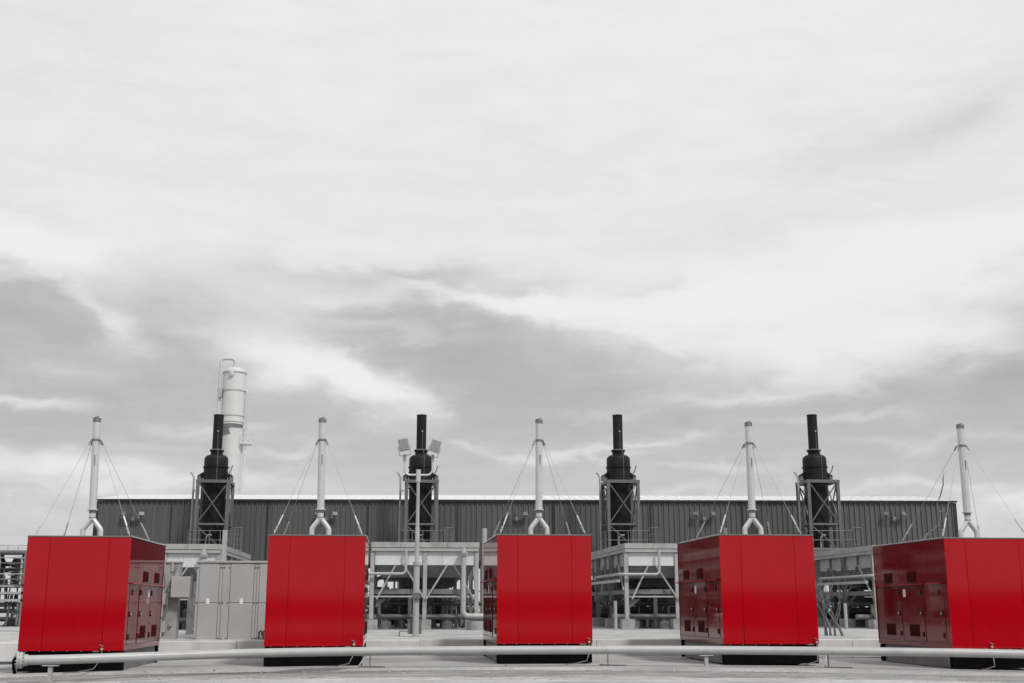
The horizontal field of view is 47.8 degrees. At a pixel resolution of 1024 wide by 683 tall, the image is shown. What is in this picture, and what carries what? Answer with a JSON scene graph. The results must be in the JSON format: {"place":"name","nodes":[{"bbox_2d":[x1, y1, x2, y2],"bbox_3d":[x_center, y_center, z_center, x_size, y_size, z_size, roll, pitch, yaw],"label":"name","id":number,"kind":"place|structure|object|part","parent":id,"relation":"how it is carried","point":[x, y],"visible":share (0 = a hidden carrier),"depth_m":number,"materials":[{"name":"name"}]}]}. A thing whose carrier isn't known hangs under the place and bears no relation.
{"place":"outdoors","nodes":[
{"label":"outdoors","id":0,"kind":"place"},
{"bbox_2d":[187,414,241,567],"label":"exhaust tower","id":1,"kind":"structure","parent":0,"point":[213,482],"depth_m":63.84,"materials":[{"name":"black metal"}]},
{"bbox_2d":[397,414,453,606],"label":"exhaust tower","id":2,"kind":"structure","parent":0,"point":[420,459],"depth_m":63.87,"materials":[{"name":"black metal"}]},
{"bbox_2d":[0,607,998,682],"bbox_3d":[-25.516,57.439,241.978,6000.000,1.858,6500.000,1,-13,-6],"label":"ground","id":3,"kind":"structure","parent":0,"point":[9,634],"depth_m":28.41,"materials":[{"name":"grey concrete"}]},
{"bbox_2d":[0,545,26,626],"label":"process module","id":4,"kind":"object","parent":3,"relation":"on","point":[16,571],"visible":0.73,"depth_m":56.68,"materials":[{"name":"grey paint"}]},
{"bbox_2d":[160,561,193,638],"bbox_3d":[-11.598,8.999,39.929,1.121,2.750,0.900,1,-13,-6],"label":"electrical stand","id":5,"kind":"object","parent":3,"relation":"on","point":[178,586],"visible":0.85,"depth_m":39.70,"materials":[{"name":"grey paint"}]},
{"bbox_2d":[185,581,196,634],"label":"steel column","id":6,"kind":"structure","parent":3,"relation":"on","point":[190,616],"depth_m":43.08,"materials":[{"name":"grey metal"}]},
{"bbox_2d":[161,544,250,628],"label":"aerial cooler","id":7,"kind":"object","parent":3,"relation":"on","point":[189,555],"visible":0.17,"depth_m":48.28,"materials":[{"name":"paint"}]},
{"bbox_2d":[221,530,227,560],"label":"vent post","id":8,"kind":"object","parent":3,"relation":"on","point":[224,545],"visible":0.36,"depth_m":45.38,"materials":[{"name":"grey metal"}]},
{"bbox_2d":[193,561,267,639],"bbox_3d":[-9.282,9.080,40.371,3.380,2.730,1.680,1,-13,-6],"label":"control cabinet","id":9,"kind":"object","parent":3,"relation":"on","point":[230,601],"visible":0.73,"depth_m":39.72,"materials":[{"name":"white metal"}]},
{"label":"door","id":10,"kind":"part","parent":9,"relation":"part of","materials":[{"name":"grey paint"}]},
{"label":"door","id":11,"kind":"part","parent":9,"relation":"part of","materials":[{"name":"grey paint"}]},
{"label":"door","id":12,"kind":"part","parent":9,"relation":"part of","materials":[{"name":"grey paint"}]},
{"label":"door","id":13,"kind":"part","parent":9,"relation":"part of","materials":[{"name":"grey paint"}]},
{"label":"door","id":14,"kind":"part","parent":9,"relation":"part of","materials":[{"name":"grey paint"}]},
{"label":"door","id":15,"kind":"part","parent":9,"relation":"part of","materials":[{"name":"grey paint"}]},
{"bbox_2d":[216,357,252,494],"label":"column vessel","id":16,"kind":"object","parent":3,"relation":"on","point":[232,392],"depth_m":80.75,"materials":[{"name":"white paint"}]},
{"bbox_2d":[398,438,441,636],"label":"floodlight pole","id":17,"kind":"object","parent":3,"relation":"on","point":[415,626],"visible":0.98,"depth_m":42.25,"materials":[{"name":"grey metal"}]},
{"bbox_2d":[368,576,473,606],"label":"compressor","id":18,"kind":"object","parent":3,"relation":"on","point":[379,578],"visible":0.11,"depth_m":68.41,"materials":[{"name":"grey paint"}]},
{"bbox_2d":[367,542,482,629],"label":"aerial cooler","id":19,"kind":"object","parent":3,"relation":"on","point":[444,567],"visible":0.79,"depth_m":49.33,"materials":[{"name":"grey paint"}]},
{"bbox_2d":[0,639,881,661],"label":"kerb wall","id":20,"kind":"structure","parent":3,"relation":"on","point":[8,651],"depth_m":38.64,"materials":[{"name":"concrete"}]},
{"bbox_2d":[481,528,486,612],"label":"vent pipe","id":21,"kind":"object","parent":3,"relation":"on","point":[484,534],"visible":0.46,"depth_m":63.02,"materials":[{"name":"grey metal"}]},
{"bbox_2d":[1,665,1019,682],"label":"stone chips","id":22,"kind":"object","parent":3,"relation":"on","point":[271,672],"visible":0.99,"depth_m":30.73,"materials":[{"name":"grey gravel"}]},
{"bbox_2d":[0,655,1023,677],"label":"concrete slab","id":23,"kind":"structure","parent":3,"relation":"on","point":[631,662],"depth_m":32.33,"materials":[{"name":"grey concrete"}]},
{"bbox_2d":[17,535,165,673],"bbox_3d":[-12.205,7.667,33.868,2.905,3.673,5.801,1,-13,-6],"label":"red enclosure","id":24,"kind":"object","parent":23,"relation":"on","point":[92,594],"visible":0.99,"depth_m":31.88,"materials":[{"name":"paint"}]},
{"bbox_2d":[36,416,148,539],"bbox_3d":[-12.195,4.062,34.165,2.610,3.597,2.810,1,-13,-6],"label":"guyed stack","id":25,"kind":"object","parent":24,"relation":"on","point":[96,442],"visible":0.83,"depth_m":33.66,"materials":[{"name":"metal"}]},
{"bbox_2d":[126,585,136,644],"bbox_3d":[-10.705,7.689,32.526,0.085,1.617,0.880,1,-13,-6],"label":"door","id":26,"kind":"structure","parent":24,"relation":"in","point":[133,588],"depth_m":32.49,"materials":[{"name":"red paint"}]},
{"bbox_2d":[136,586,150,642],"bbox_3d":[-10.871,8.051,34.107,0.085,1.617,1.500,1,-13,-6],"label":"door","id":27,"kind":"structure","parent":24,"relation":"in","point":[144,601],"depth_m":34.02,"materials":[{"name":"red paint"}]},
{"bbox_2d":[147,587,161,641],"bbox_3d":[-11.043,8.427,35.745,0.085,1.617,1.800,1,-13,-6],"label":"door","id":28,"kind":"structure","parent":24,"relation":"in","point":[156,592],"depth_m":35.72,"materials":[{"name":"red paint"}]},
{"bbox_2d":[263,534,370,666],"bbox_3d":[-5.770,7.817,34.924,2.875,3.673,5.801,1,-13,-6],"label":"red enclosure","id":29,"kind":"object","parent":23,"relation":"on","point":[316,591],"visible":0.99,"depth_m":32.83,"materials":[{"name":"paint"}]},
{"bbox_2d":[274,417,362,534],"bbox_3d":[-5.760,4.183,35.228,2.580,3.657,2.810,1,-13,-6],"label":"guyed stack","id":30,"kind":"object","parent":29,"relation":"on","point":[321,441],"visible":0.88,"depth_m":34.69,"materials":[{"name":"metal"}]},
{"bbox_2d":[363,583,365,639],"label":"door","id":31,"kind":"structure","parent":29,"relation":"in","point":[365,583],"depth_m":33.26,"materials":[{"name":"red paint"}]},
{"bbox_2d":[364,584,366,638],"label":"door","id":32,"kind":"structure","parent":29,"relation":"in","point":[366,584],"depth_m":34.58,"materials":[{"name":"red paint"}]},
{"bbox_2d":[366,585,367,635],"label":"door","id":33,"kind":"structure","parent":29,"relation":"in","point":[367,585],"depth_m":36.40,"materials":[{"name":"red paint"}]},
{"bbox_2d":[358,656,384,666],"bbox_3d":[-3.796,8.759,31.897,0.750,0.432,0.611,-3,-13,11],"label":"metal prop","id":34,"kind":"object","parent":23,"relation":"on","point":[369,663],"visible":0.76,"depth_m":31.75,"materials":[{"name":"grey paint"}]},
{"bbox_2d":[480,534,592,664],"bbox_3d":[0.681,7.916,35.580,2.885,3.673,5.801,1,-13,-6],"label":"red enclosure","id":35,"kind":"object","parent":23,"relation":"on","point":[537,589],"visible":1,"depth_m":33.53,"materials":[{"name":"paint"}]},
{"bbox_2d":[483,583,487,634],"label":"door","id":36,"kind":"structure","parent":35,"relation":"in","point":[485,596],"depth_m":37.17,"materials":[{"name":"red paint"}]},
{"bbox_2d":[488,582,492,636],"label":"door","id":37,"kind":"structure","parent":35,"relation":"in","point":[490,595],"depth_m":35.28,"materials":[{"name":"red paint"}]},
{"bbox_2d":[493,581,495,637],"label":"door","id":38,"kind":"structure","parent":35,"relation":"in","point":[494,583],"depth_m":33.93,"materials":[{"name":"red paint"}]},
{"bbox_2d":[492,418,585,536],"bbox_3d":[0.776,4.269,35.896,2.590,3.687,2.811,1,-13,-6],"label":"guyed stack","id":39,"kind":"object","parent":35,"relation":"on","point":[539,441],"visible":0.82,"depth_m":35.37,"materials":[{"name":"metal"}]},
{"bbox_2d":[600,654,626,665],"bbox_3d":[2.880,8.876,32.470,0.750,0.432,0.611,-3,-13,11],"label":"metal prop","id":40,"kind":"object","parent":23,"relation":"on","point":[608,661],"visible":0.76,"depth_m":32.29,"materials":[{"name":"grey paint"}]},
{"bbox_2d":[676,528,818,664],"bbox_3d":[7.159,7.739,35.478,2.925,3.993,5.801,1,-13,-6],"label":"red enclosure","id":41,"kind":"object","parent":23,"relation":"on","point":[747,589],"visible":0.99,"depth_m":33.48,"materials":[{"name":"paint"}]},
{"bbox_2d":[679,583,694,635],"bbox_3d":[5.605,8.592,37.047,0.085,1.617,1.800,1,-13,-6],"label":"door","id":42,"kind":"structure","parent":41,"relation":"in","point":[686,591],"depth_m":37.00,"materials":[{"name":"red paint"}]},
{"bbox_2d":[693,582,708,636],"bbox_3d":[5.778,8.216,35.409,0.085,1.617,1.500,1,-13,-6],"label":"door","id":43,"kind":"structure","parent":41,"relation":"in","point":[700,597],"depth_m":35.34,"materials":[{"name":"red paint"}]},
{"bbox_2d":[710,581,720,638],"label":"door","id":44,"kind":"structure","parent":41,"relation":"in","point":[714,586],"depth_m":33.79,"materials":[{"name":"red paint"}]},
{"bbox_2d":[696,421,800,538],"bbox_3d":[7.187,4.295,35.740,2.495,3.587,2.810,1,-13,-6],"label":"guyed stack","id":45,"kind":"object","parent":41,"relation":"on","point":[748,445],"visible":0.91,"depth_m":35.25,"materials":[{"name":"metal"}]},
{"bbox_2d":[824,655,851,667],"bbox_3d":[9.119,8.916,32.395,0.750,0.432,0.611,-3,-13,11],"label":"metal prop","id":46,"kind":"object","parent":23,"relation":"on","point":[827,657],"visible":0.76,"depth_m":32.19,"materials":[{"name":"grey paint"}]},
{"bbox_2d":[872,537,1023,669],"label":"red enclosure","id":47,"kind":"object","parent":23,"relation":"on","point":[956,592],"visible":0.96,"depth_m":33.24,"materials":[{"name":"paint"}]},
{"bbox_2d":[877,586,904,639],"bbox_3d":[11.999,8.621,36.683,0.085,1.617,1.800,1,-13,-6],"label":"door","id":48,"kind":"structure","parent":47,"relation":"in","point":[889,599],"depth_m":36.65,"materials":[{"name":"red paint"}]},
{"bbox_2d":[901,586,926,640],"bbox_3d":[12.172,8.245,35.044,0.085,1.617,1.500,1,-13,-6],"label":"door","id":49,"kind":"structure","parent":47,"relation":"in","point":[913,608],"depth_m":35.01,"materials":[{"name":"red paint"}]},
{"bbox_2d":[929,585,947,642],"bbox_3d":[12.338,7.883,33.463,0.085,1.617,0.880,1,-13,-6],"label":"door","id":50,"kind":"structure","parent":47,"relation":"in","point":[937,603],"depth_m":33.43,"materials":[{"name":"red paint"}]},
{"bbox_2d":[902,423,1023,540],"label":"guyed stack","id":51,"kind":"object","parent":47,"relation":"on","point":[963,464],"visible":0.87,"depth_m":34.88,"materials":[{"name":"metal"}]},
{"bbox_2d":[0,670,1023,682],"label":"concrete apron","id":52,"kind":"object","parent":3,"relation":"on","point":[493,673],"visible":0.88,"depth_m":29.47,"materials":[{"name":"grey concrete"}]},
{"bbox_2d":[12,645,1023,682],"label":"pipeline","id":53,"kind":"object","parent":3,"relation":"on","point":[20,660],"visible":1,"depth_m":31.45,"materials":[{"name":"grey paint"}]},
{"bbox_2d":[92,494,957,612],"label":"compressor shed","id":54,"kind":"structure","parent":3,"relation":"on","point":[256,518],"depth_m":67.42,"materials":[{"name":"grey paint"}]},
{"bbox_2d":[120,508,144,520],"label":"wall floodlight","id":55,"kind":"object","parent":54,"relation":"attached to","point":[132,517],"depth_m":66.55,"materials":[{"name":"grey paint"}]},
{"bbox_2d":[314,507,337,520],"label":"wall floodlight","id":56,"kind":"object","parent":54,"relation":"attached to","point":[334,514],"depth_m":66.84,"materials":[{"name":"grey paint"}]},
{"bbox_2d":[505,507,528,520],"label":"wall floodlight","id":57,"kind":"object","parent":54,"relation":"attached to","point":[524,514],"depth_m":67.09,"materials":[{"name":"grey paint"}]},
{"bbox_2d":[693,507,715,520],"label":"wall floodlight","id":58,"kind":"object","parent":54,"relation":"attached to","point":[696,514],"depth_m":67.35,"materials":[{"name":"grey paint"}]},
{"bbox_2d":[883,507,906,520],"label":"wall floodlight","id":59,"kind":"object","parent":54,"relation":"attached to","point":[886,514],"depth_m":67.62,"materials":[{"name":"grey paint"}]},
{"bbox_2d":[614,601,616,629],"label":"marker post","id":60,"kind":"object","parent":3,"relation":"on","point":[615,615],"visible":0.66,"depth_m":48.90,"materials":[{"name":"grey paint"}]},
{"bbox_2d":[592,580,647,610],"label":"compressor","id":61,"kind":"object","parent":3,"relation":"on","point":[593,602],"visible":0.03,"depth_m":68.99,"materials":[{"name":"grey paint"}]},
{"bbox_2d":[591,543,679,629],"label":"aerial cooler","id":62,"kind":"object","parent":3,"relation":"on","point":[642,575],"visible":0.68,"depth_m":51.24,"materials":[{"name":"grey paint"}]},
{"bbox_2d":[815,561,865,635],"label":"dry bush","id":63,"kind":"object","parent":3,"relation":"on","point":[835,619],"visible":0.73,"depth_m":43.20,"materials":[{"name":"grey plant"}]},
{"bbox_2d":[843,603,847,628],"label":"marker post","id":64,"kind":"object","parent":3,"relation":"on","point":[845,615],"visible":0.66,"depth_m":49.90,"materials":[{"name":"grey paint"}]},
{"bbox_2d":[814,545,877,628],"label":"aerial cooler","id":65,"kind":"object","parent":3,"relation":"on","point":[857,599],"visible":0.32,"depth_m":54.63,"materials":[{"name":"grey paint"}]},
{"bbox_2d":[923,475,943,539],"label":"bare sapling","id":66,"kind":"object","parent":3,"relation":"on","point":[928,533],"visible":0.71,"depth_m":44.19,"materials":[{"name":"grey wood"}]},
{"bbox_2d":[0,0,1023,606],"label":"sky","id":67,"kind":"structure","parent":0,"point":[692,222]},
{"bbox_2d":[367,590,847,612],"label":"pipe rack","id":68,"kind":"object","parent":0,"point":[664,606],"visible":0.01,"depth_m":96.83,"materials":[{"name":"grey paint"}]},
{"bbox_2d":[596,414,658,606],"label":"exhaust tower","id":69,"kind":"structure","parent":0,"point":[619,480],"depth_m":63.92,"materials":[{"name":"black metal"}]},
{"bbox_2d":[820,586,829,622],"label":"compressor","id":70,"kind":"object","parent":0,"point":[825,604],"depth_m":69.42,"materials":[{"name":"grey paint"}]},
{"bbox_2d":[794,414,863,606],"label":"exhaust tower","id":71,"kind":"structure","parent":0,"point":[815,478],"depth_m":63.77,"materials":[{"name":"black metal"}]}
]}

